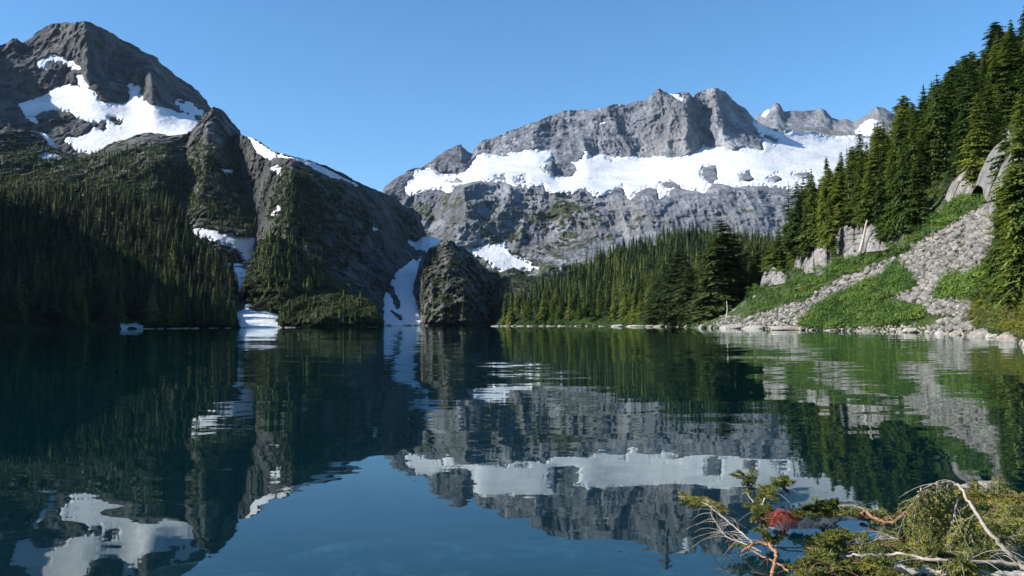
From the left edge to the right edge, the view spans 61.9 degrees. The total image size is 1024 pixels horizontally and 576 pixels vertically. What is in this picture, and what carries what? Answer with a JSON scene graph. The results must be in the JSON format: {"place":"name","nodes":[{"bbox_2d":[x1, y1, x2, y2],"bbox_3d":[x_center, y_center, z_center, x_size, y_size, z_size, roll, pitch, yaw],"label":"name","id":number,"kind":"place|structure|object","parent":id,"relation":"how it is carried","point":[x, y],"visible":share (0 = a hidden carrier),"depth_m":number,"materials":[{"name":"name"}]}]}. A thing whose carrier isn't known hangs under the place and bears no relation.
{"place":"outdoors","nodes":[
{"label":"outdoors","id":0,"kind":"place"},
{"bbox_2d":[0,21,210,154],"bbox_3d":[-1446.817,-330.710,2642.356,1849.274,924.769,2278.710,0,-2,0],"label":"mountain peak","id":1,"kind":"structure","parent":0,"point":[112,65],"depth_m":2444.56,"materials":[{"name":"stone"}]},
{"bbox_2d":[36,54,80,70],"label":"snowfield","id":2,"kind":"structure","parent":1,"relation":"on","point":[42,63],"depth_m":2462.98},
{"bbox_2d":[18,83,198,153],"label":"snowfield","id":3,"kind":"structure","parent":1,"relation":"on","point":[135,114],"depth_m":2225.36,"materials":[{"name":"snow"}]},
{"bbox_2d":[0,199,240,330],"bbox_3d":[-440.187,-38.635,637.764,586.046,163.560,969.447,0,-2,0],"label":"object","id":4,"kind":"object","parent":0,"point":[98,324],"visible":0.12,"depth_m":564.44,"materials":[{"name":"plant"}]},
{"bbox_2d":[0,181,241,324],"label":"forest","id":5,"kind":"object","parent":4,"relation":"on","point":[69,286],"visible":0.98,"depth_m":701.21,"materials":[{"name":"plant"}]},
{"bbox_2d":[4,201,240,325],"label":"undergrowth","id":6,"kind":"object","parent":4,"relation":"on","point":[32,318],"visible":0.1,"depth_m":576.13,"materials":[{"name":"plant"}]},
{"bbox_2d":[168,286,237,326],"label":"shore conifers","id":7,"kind":"object","parent":4,"relation":"on","point":[230,319],"visible":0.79,"depth_m":577.22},
{"bbox_2d":[0,107,257,263],"bbox_3d":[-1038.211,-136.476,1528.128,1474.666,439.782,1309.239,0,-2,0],"label":"mountain left shoulder","id":8,"kind":"object","parent":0,"point":[211,121],"visible":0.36,"depth_m":1368.20},
{"bbox_2d":[193,224,254,262],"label":"snowfield","id":9,"kind":"structure","parent":8,"relation":"on","point":[243,246],"depth_m":1087.80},
{"bbox_2d":[222,262,284,327],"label":"gully mouth","id":10,"kind":"object","parent":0,"point":[240,305],"visible":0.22,"depth_m":726.25},
{"bbox_2d":[237,303,281,327],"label":"snowfield","id":11,"kind":"structure","parent":10,"relation":"on","point":[248,318],"depth_m":647.86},
{"bbox_2d":[240,233,383,325],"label":"hill knoll","id":12,"kind":"structure","parent":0,"point":[348,288],"depth_m":750.31,"materials":[{"name":"plant"}]},
{"bbox_2d":[232,134,426,312],"bbox_3d":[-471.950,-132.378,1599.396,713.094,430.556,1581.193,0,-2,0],"label":"rock slope","id":13,"kind":"structure","parent":0,"point":[382,255],"depth_m":1224.30,"materials":[{"name":"stone"}]},
{"bbox_2d":[0,131,546,325],"bbox_3d":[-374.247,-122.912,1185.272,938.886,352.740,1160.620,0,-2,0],"label":"mountain brush","id":14,"kind":"object","parent":13,"relation":"on","point":[260,288],"visible":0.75,"depth_m":1094.60,"materials":[{"name":"plant"}]},
{"bbox_2d":[248,137,357,186],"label":"snowfield","id":15,"kind":"structure","parent":13,"relation":"on","point":[263,151],"depth_m":1312.56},
{"bbox_2d":[276,293,383,327],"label":"hill promontory","id":16,"kind":"structure","parent":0,"point":[319,321],"depth_m":629.42,"materials":[{"name":"plant"}]},
{"bbox_2d":[380,240,441,322],"bbox_3d":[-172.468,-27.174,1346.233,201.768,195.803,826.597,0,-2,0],"label":"gully","id":17,"kind":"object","parent":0,"point":[391,290],"visible":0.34,"depth_m":1130.82,"materials":[{"name":"stone"}]},
{"bbox_2d":[383,236,440,325],"bbox_3d":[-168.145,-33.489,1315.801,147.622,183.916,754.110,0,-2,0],"label":"snowfield","id":18,"kind":"structure","parent":17,"relation":"on","point":[402,283],"depth_m":1104.41,"materials":[{"name":"snow"}]},
{"bbox_2d":[414,239,502,325],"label":"hill buttress","id":19,"kind":"structure","parent":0,"point":[492,279],"depth_m":1015.57,"materials":[{"name":"stone"}]},
{"bbox_2d":[0,325,1023,575],"bbox_3d":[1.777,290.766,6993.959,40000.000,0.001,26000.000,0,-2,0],"label":"water","id":20,"kind":"structure","parent":0,"point":[456,451],"depth_m":15.64,"materials":[{"name":"liquid"}]},
{"bbox_2d":[677,490,730,511],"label":"fallen branch","id":21,"kind":"object","parent":20,"relation":"on","point":[696,500],"visible":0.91,"depth_m":10.35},
{"bbox_2d":[691,501,751,551],"bbox_3d":[2.270,2.388,8.721,0.825,0.383,1.430,-1,-2,15],"label":"fallen branch","id":22,"kind":"object","parent":20,"relation":"on","point":[732,524],"visible":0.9,"depth_m":8.41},
{"bbox_2d":[726,539,780,575],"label":"fallen branch","id":23,"kind":"object","parent":20,"relation":"on","point":[773,568],"visible":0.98,"depth_m":7.50,"materials":[{"name":"wood"}]},
{"bbox_2d":[756,508,804,537],"bbox_3d":[2.475,2.141,7.810,0.561,0.319,0.328,2,-3,-44],"label":"fallen branch","id":24,"kind":"object","parent":23,"relation":"attached to","point":[780,513],"visible":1,"depth_m":7.76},
{"bbox_2d":[739,475,798,546],"bbox_3d":[2.654,2.266,8.804,0.584,0.507,1.438,-2,-3,26],"label":"fallen branch","id":25,"kind":"object","parent":20,"relation":"on","point":[760,508],"visible":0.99,"depth_m":8.42,"materials":[{"name":"plant"}]},
{"bbox_2d":[728,466,762,509],"bbox_3d":[2.542,2.132,9.092,0.336,0.365,0.771,0,-2,0],"label":"tree branch","id":26,"kind":"object","parent":25,"relation":"on","point":[750,478],"visible":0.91,"depth_m":9.31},
{"bbox_2d":[776,497,839,522],"bbox_3d":[3.234,2.415,9.223,0.910,0.250,0.402,1,-3,-21],"label":"fallen branch","id":27,"kind":"object","parent":20,"relation":"on","point":[826,507],"visible":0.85,"depth_m":9.15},
{"bbox_2d":[786,526,863,575],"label":"fallen branch","id":28,"kind":"object","parent":20,"relation":"on","point":[823,544],"visible":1,"depth_m":7.60,"materials":[{"name":"green plant"}]},
{"bbox_2d":[777,555,905,575],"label":"fallen branch","id":29,"kind":"object","parent":20,"relation":"on","point":[851,558],"visible":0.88,"depth_m":7.31,"materials":[{"name":"green plant"}]},
{"bbox_2d":[799,496,906,524],"bbox_3d":[3.938,2.526,9.746,1.257,0.171,0.816,-2,-3,40],"label":"fallen branch","id":30,"kind":"object","parent":20,"relation":"on","point":[880,513],"visible":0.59,"depth_m":9.69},
{"bbox_2d":[803,531,912,561],"bbox_3d":[3.328,2.374,7.825,1.471,0.323,0.570,0,-2,-12],"label":"fallen branch","id":31,"kind":"object","parent":20,"relation":"on","point":[902,539],"visible":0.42,"depth_m":7.82,"materials":[{"name":"green plant"}]},
{"bbox_2d":[824,553,908,575],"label":"fallen branch","id":32,"kind":"object","parent":20,"relation":"on","point":[866,569],"visible":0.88,"depth_m":7.27,"materials":[{"name":"green plant"}]},
{"bbox_2d":[800,526,939,559],"bbox_3d":[3.552,2.431,8.262,1.484,0.242,1.015,0,-2,0],"label":"fallen branch","id":33,"kind":"object","parent":20,"relation":"on","point":[869,544],"visible":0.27,"depth_m":8.17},
{"bbox_2d":[820,530,1021,575],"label":"fallen branch","id":34,"kind":"object","parent":20,"relation":"on","point":[952,563],"visible":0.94,"depth_m":7.29,"materials":[{"name":"wood"}]},
{"bbox_2d":[838,553,1023,575],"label":"fallen log","id":35,"kind":"object","parent":20,"relation":"in","point":[926,570],"visible":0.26,"depth_m":7.31,"materials":[{"name":"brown wood"}]},
{"bbox_2d":[897,535,994,575],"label":"fallen branch","id":36,"kind":"object","parent":20,"relation":"on","point":[912,544],"visible":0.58,"depth_m":7.39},
{"bbox_2d":[919,494,983,575],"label":"fallen branch","id":37,"kind":"object","parent":20,"relation":"on","point":[944,532],"visible":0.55,"depth_m":7.52,"materials":[{"name":"plant"}]},
{"bbox_2d":[890,480,1023,569],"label":"fallen branch","id":38,"kind":"object","parent":20,"relation":"on","point":[931,499],"visible":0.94,"depth_m":7.57,"materials":[{"name":"plant"}]},
{"bbox_2d":[902,534,1023,574],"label":"fallen branch","id":39,"kind":"object","parent":20,"relation":"on","point":[978,550],"visible":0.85,"depth_m":7.31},
{"bbox_2d":[940,501,1023,531],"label":"fallen branch","id":40,"kind":"object","parent":20,"relation":"on","point":[1012,514],"visible":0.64,"depth_m":9.21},
{"bbox_2d":[948,474,1023,503],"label":"fallen branch","id":41,"kind":"object","parent":20,"relation":"on","point":[979,496],"visible":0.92,"depth_m":10.46,"materials":[{"name":"green plant"}]},
{"bbox_2d":[961,512,1023,552],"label":"fallen branch","id":42,"kind":"object","parent":20,"relation":"on","point":[1019,538],"visible":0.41,"depth_m":8.37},
{"bbox_2d":[0,0,1023,191],"label":"sky","id":43,"kind":"structure","parent":0,"point":[372,92],"materials":[{"name":"blue"}]},
{"bbox_2d":[491,269,564,324],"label":"hill saddle","id":44,"kind":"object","parent":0,"point":[495,315],"visible":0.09,"depth_m":1170.62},
{"bbox_2d":[382,88,818,281],"bbox_3d":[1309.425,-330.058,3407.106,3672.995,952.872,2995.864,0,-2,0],"label":"mountain","id":45,"kind":"structure","parent":0,"point":[658,122],"depth_m":2399.04,"materials":[{"name":"stone"}]},
{"bbox_2d":[464,242,538,271],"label":"snowfield","id":46,"kind":"structure","parent":45,"relation":"on","point":[499,257],"depth_m":2122.01,"materials":[{"name":"snow"}]},
{"bbox_2d":[446,163,611,254],"bbox_3d":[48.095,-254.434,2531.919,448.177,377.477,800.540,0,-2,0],"label":"cliff brush","id":47,"kind":"object","parent":45,"relation":"on","point":[521,230],"visible":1,"depth_m":2283.31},
{"bbox_2d":[404,119,869,199],"bbox_3d":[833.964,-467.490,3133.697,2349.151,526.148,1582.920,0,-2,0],"label":"snowfield","id":48,"kind":"structure","parent":45,"relation":"on","point":[787,156],"depth_m":2828.46,"materials":[{"name":"snow"}]},
{"bbox_2d":[496,239,761,326],"bbox_3d":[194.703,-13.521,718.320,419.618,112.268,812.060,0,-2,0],"label":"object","id":49,"kind":"object","parent":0,"point":[517,319],"visible":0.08,"depth_m":560.68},
{"bbox_2d":[515,317,695,325],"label":"shore bushes","id":50,"kind":"object","parent":49,"relation":"on","point":[615,322],"visible":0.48,"depth_m":515.21,"materials":[{"name":"green plant"}]},
{"bbox_2d":[501,221,777,315],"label":"forest","id":51,"kind":"object","parent":49,"relation":"on","point":[614,261],"visible":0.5,"depth_m":779.07,"materials":[{"name":"plant"}]},
{"bbox_2d":[644,248,700,324],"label":"conifer tree","id":52,"kind":"object","parent":49,"relation":"on","point":[669,283],"visible":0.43,"depth_m":382.00,"materials":[{"name":"green plant"}]},
{"bbox_2d":[657,255,691,324],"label":"conifer tree","id":53,"kind":"object","parent":49,"relation":"on","point":[668,310],"visible":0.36,"depth_m":368.11,"materials":[{"name":"green plant"}]},
{"bbox_2d":[669,266,703,324],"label":"conifer tree","id":54,"kind":"object","parent":49,"relation":"on","point":[687,291],"visible":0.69,"depth_m":355.89,"materials":[{"name":"green plant"}]},
{"bbox_2d":[754,103,895,138],"bbox_3d":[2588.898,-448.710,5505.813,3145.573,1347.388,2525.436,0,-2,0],"label":"mountain","id":55,"kind":"structure","parent":0,"point":[820,120],"depth_m":5077.20,"materials":[{"name":"stone"}]},
{"bbox_2d":[855,119,890,135],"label":"snowfield","id":56,"kind":"structure","parent":55,"relation":"on","point":[866,127],"depth_m":4950.65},
{"bbox_2d":[688,120,1023,341],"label":"hill right slope","id":57,"kind":"structure","parent":0,"point":[740,309],"depth_m":209.60,"materials":[{"name":"plant"}]},
{"bbox_2d":[680,242,733,324],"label":"conifer tree","id":58,"kind":"object","parent":57,"relation":"on","point":[705,289],"visible":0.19,"depth_m":334.27,"materials":[{"name":"green plant"}]},
{"bbox_2d":[682,219,747,325],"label":"conifer tree","id":59,"kind":"object","parent":57,"relation":"on","point":[718,250],"visible":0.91,"depth_m":327.55,"materials":[{"name":"green plant"}]},
{"bbox_2d":[716,251,754,306],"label":"conifer tree","id":60,"kind":"object","parent":57,"relation":"on","point":[745,272],"visible":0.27,"depth_m":332.12,"materials":[{"name":"green plant"}]},
{"bbox_2d":[742,236,763,291],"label":"conifer tree","id":61,"kind":"object","parent":57,"relation":"on","point":[755,269],"visible":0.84,"depth_m":337.41,"materials":[{"name":"green plant"}]},
{"bbox_2d":[758,238,788,275],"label":"conifer tree","id":62,"kind":"object","parent":57,"relation":"on","point":[772,262],"visible":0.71,"depth_m":287.52,"materials":[{"name":"green plant"}]},
{"bbox_2d":[760,267,786,285],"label":"rock outcrop","id":63,"kind":"object","parent":57,"relation":"on","point":[776,277],"visible":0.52,"depth_m":276.91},
{"bbox_2d":[778,182,811,259],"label":"conifer tree","id":64,"kind":"object","parent":57,"relation":"on","point":[790,245],"visible":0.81,"depth_m":260.17,"materials":[{"name":"green plant"}]},
{"bbox_2d":[793,248,814,273],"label":"rock outcrop","id":65,"kind":"object","parent":57,"relation":"on","point":[807,262],"visible":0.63,"depth_m":254.15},
{"bbox_2d":[793,169,821,250],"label":"conifer tree","id":66,"kind":"object","parent":65,"relation":"on","point":[811,222],"visible":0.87,"depth_m":253.90,"materials":[{"name":"green plant"}]},
{"bbox_2d":[811,243,830,274],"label":"rock outcrop","id":67,"kind":"object","parent":57,"relation":"on","point":[821,257],"visible":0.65,"depth_m":245.61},
{"bbox_2d":[813,188,832,250],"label":"conifer tree","id":68,"kind":"object","parent":67,"relation":"on","point":[821,213],"visible":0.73,"depth_m":249.87,"materials":[{"name":"green plant"}]},
{"bbox_2d":[814,169,838,220],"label":"conifer tree","id":69,"kind":"object","parent":57,"relation":"on","point":[826,191],"visible":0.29,"depth_m":269.17,"materials":[{"name":"green plant"}]},
{"bbox_2d":[816,196,841,256],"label":"conifer tree","id":70,"kind":"object","parent":57,"relation":"on","point":[829,232],"visible":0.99,"depth_m":239.99,"materials":[{"name":"green plant"}]},
{"bbox_2d":[834,225,864,259],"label":"rock outcrop","id":71,"kind":"object","parent":57,"relation":"on","point":[849,239],"visible":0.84,"depth_m":234.63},
{"bbox_2d":[821,163,859,230],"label":"conifer tree","id":72,"kind":"object","parent":71,"relation":"on","point":[837,188],"visible":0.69,"depth_m":247.73,"materials":[{"name":"green plant"}]},
{"bbox_2d":[834,153,861,227],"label":"conifer tree","id":73,"kind":"object","parent":71,"relation":"on","point":[849,209],"visible":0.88,"depth_m":241.59,"materials":[{"name":"green plant"}]},
{"bbox_2d":[847,167,864,230],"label":"conifer tree","id":74,"kind":"object","parent":71,"relation":"on","point":[856,195],"visible":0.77,"depth_m":233.06,"materials":[{"name":"green plant"}]},
{"bbox_2d":[716,203,998,332],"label":"scree","id":75,"kind":"structure","parent":57,"relation":"on","point":[973,239],"depth_m":168.78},
{"bbox_2d":[849,131,867,178],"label":"conifer tree","id":76,"kind":"object","parent":57,"relation":"on","point":[861,154],"visible":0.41,"depth_m":300.48,"materials":[{"name":"green plant"}]},
{"bbox_2d":[696,322,1023,343],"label":"shore gravel","id":77,"kind":"structure","parent":57,"relation":"on","point":[891,328],"depth_m":171.67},
{"bbox_2d":[743,190,987,329],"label":"shrubbery","id":78,"kind":"object","parent":57,"relation":"on","point":[959,286],"visible":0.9,"depth_m":194.42,"materials":[{"name":"green plant"}]},
{"bbox_2d":[852,167,885,229],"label":"conifer tree","id":79,"kind":"object","parent":57,"relation":"on","point":[866,212],"visible":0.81,"depth_m":229.02,"materials":[{"name":"green plant"}]},
{"bbox_2d":[858,153,884,209],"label":"conifer tree","id":80,"kind":"object","parent":57,"relation":"on","point":[872,163],"visible":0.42,"depth_m":267.19,"materials":[{"name":"green plant"}]},
{"bbox_2d":[746,171,1000,292],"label":"undergrowth","id":81,"kind":"object","parent":57,"relation":"on","point":[846,261],"visible":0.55,"depth_m":235.87,"materials":[{"name":"green plant"}]},
{"bbox_2d":[866,121,889,165],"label":"conifer tree","id":82,"kind":"object","parent":57,"relation":"on","point":[877,135],"visible":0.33,"depth_m":297.43,"materials":[{"name":"green plant"}]},
{"bbox_2d":[860,222,896,251],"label":"rock outcrop","id":83,"kind":"object","parent":57,"relation":"on","point":[875,244],"visible":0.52,"depth_m":222.26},
{"bbox_2d":[869,166,890,242],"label":"conifer tree","id":84,"kind":"object","parent":83,"relation":"on","point":[879,197],"visible":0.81,"depth_m":220.35,"materials":[{"name":"green plant"}]},
{"bbox_2d":[759,115,1022,290],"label":"shrubbery","id":85,"kind":"object","parent":57,"relation":"on","point":[934,190],"visible":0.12,"depth_m":223.69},
{"bbox_2d":[874,159,908,237],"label":"conifer tree","id":86,"kind":"object","parent":57,"relation":"on","point":[887,216],"visible":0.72,"depth_m":214.15,"materials":[{"name":"green plant"}]},
{"bbox_2d":[882,114,910,212],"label":"conifer tree","id":87,"kind":"object","parent":57,"relation":"on","point":[895,150],"visible":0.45,"depth_m":237.44,"materials":[{"name":"green plant"}]},
{"bbox_2d":[890,228,908,248],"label":"rock outcrop","id":88,"kind":"object","parent":57,"relation":"on","point":[901,234],"visible":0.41,"depth_m":210.56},
{"bbox_2d":[885,152,913,240],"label":"conifer tree","id":89,"kind":"object","parent":88,"relation":"on","point":[900,188],"visible":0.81,"depth_m":209.98,"materials":[{"name":"green plant"}]},
{"bbox_2d":[897,124,929,192],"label":"conifer tree","id":90,"kind":"object","parent":57,"relation":"on","point":[913,149],"visible":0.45,"depth_m":232.07,"materials":[{"name":"green plant"}]},
{"bbox_2d":[898,152,933,225],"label":"conifer tree","id":91,"kind":"object","parent":57,"relation":"on","point":[918,208],"visible":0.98,"depth_m":201.34,"materials":[{"name":"green plant"}]},
{"bbox_2d":[917,75,958,190],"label":"conifer tree","id":92,"kind":"object","parent":57,"relation":"on","point":[935,119],"visible":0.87,"depth_m":232.21,"materials":[{"name":"green plant"}]},
{"bbox_2d":[945,62,973,159],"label":"conifer tree","id":93,"kind":"object","parent":57,"relation":"on","point":[955,94],"visible":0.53,"depth_m":234.05,"materials":[{"name":"green plant"}]},
{"bbox_2d":[944,172,977,201],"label":"rock outcrop","id":94,"kind":"object","parent":57,"relation":"on","point":[954,189],"visible":0.3,"depth_m":187.78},
{"bbox_2d":[943,113,965,179],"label":"conifer tree","id":95,"kind":"object","parent":94,"relation":"on","point":[950,174],"visible":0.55,"depth_m":191.97,"materials":[{"name":"green plant"}]},
{"bbox_2d":[948,64,980,179],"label":"conifer tree","id":96,"kind":"object","parent":94,"relation":"on","point":[961,131],"visible":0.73,"depth_m":184.13,"materials":[{"name":"green plant"}]},
{"bbox_2d":[972,22,1006,70],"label":"conifer tree","id":97,"kind":"object","parent":57,"relation":"on","point":[995,28],"visible":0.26,"depth_m":292.06,"materials":[{"name":"green plant"}]},
{"bbox_2d":[961,206,1023,336],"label":"undergrowth","id":98,"kind":"object","parent":57,"relation":"on","point":[1005,321],"visible":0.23,"depth_m":100.12,"materials":[{"name":"green plant"}]},
{"bbox_2d":[980,203,1006,285],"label":"conifer tree","id":99,"kind":"object","parent":57,"relation":"on","point":[990,272],"visible":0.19,"depth_m":116.69,"materials":[{"name":"green plant"}]},
{"bbox_2d":[974,199,1016,310],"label":"conifer tree","id":100,"kind":"object","parent":57,"relation":"on","point":[990,281],"visible":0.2,"depth_m":96.93,"materials":[{"name":"green plant"}]},
{"bbox_2d":[979,58,1011,124],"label":"conifer tree","id":101,"kind":"object","parent":57,"relation":"on","point":[993,71],"visible":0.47,"depth_m":239.09,"materials":[{"name":"green plant"}]},
{"bbox_2d":[970,138,1021,214],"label":"rock outcrop","id":102,"kind":"object","parent":57,"relation":"on","point":[983,180],"visible":0.33,"depth_m":140.60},
{"bbox_2d":[951,93,996,188],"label":"conifer tree","id":103,"kind":"object","parent":102,"relation":"on","point":[982,148],"visible":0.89,"depth_m":162.33,"materials":[{"name":"green plant"}]},
{"bbox_2d":[970,74,1004,155],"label":"conifer tree","id":104,"kind":"object","parent":102,"relation":"on","point":[991,123],"visible":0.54,"depth_m":168.97,"materials":[{"name":"green plant"}]},
{"bbox_2d":[986,112,1012,195],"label":"conifer tree","id":105,"kind":"object","parent":57,"relation":"on","point":[1003,145],"visible":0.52,"depth_m":133.33,"materials":[{"name":"green plant"}]},
{"bbox_2d":[982,39,1023,123],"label":"conifer tree","id":106,"kind":"object","parent":57,"relation":"on","point":[1001,74],"visible":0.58,"depth_m":237.91,"materials":[{"name":"green plant"}]},
{"bbox_2d":[983,94,1023,308],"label":"conifer tree","id":107,"kind":"object","parent":57,"relation":"on","point":[1016,146],"visible":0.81,"depth_m":90.72,"materials":[{"name":"green plant"}]},
{"bbox_2d":[984,90,1023,217],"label":"conifer tree","id":108,"kind":"object","parent":57,"relation":"on","point":[1006,191],"visible":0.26,"depth_m":113.23,"materials":[{"name":"green plant"}]},
{"bbox_2d":[996,26,1020,120],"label":"conifer tree","id":109,"kind":"object","parent":57,"relation":"on","point":[1011,42],"visible":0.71,"depth_m":237.53,"materials":[{"name":"green plant"}]},
{"bbox_2d":[995,125,1023,297],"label":"conifer tree","id":110,"kind":"object","parent":57,"relation":"on","point":[1018,263],"visible":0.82,"depth_m":89.63,"materials":[{"name":"green plant"}]},
{"bbox_2d":[1001,43,1023,113],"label":"conifer tree","id":111,"kind":"object","parent":57,"relation":"on","point":[1017,74],"visible":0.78,"depth_m":235.81,"materials":[{"name":"green plant"}]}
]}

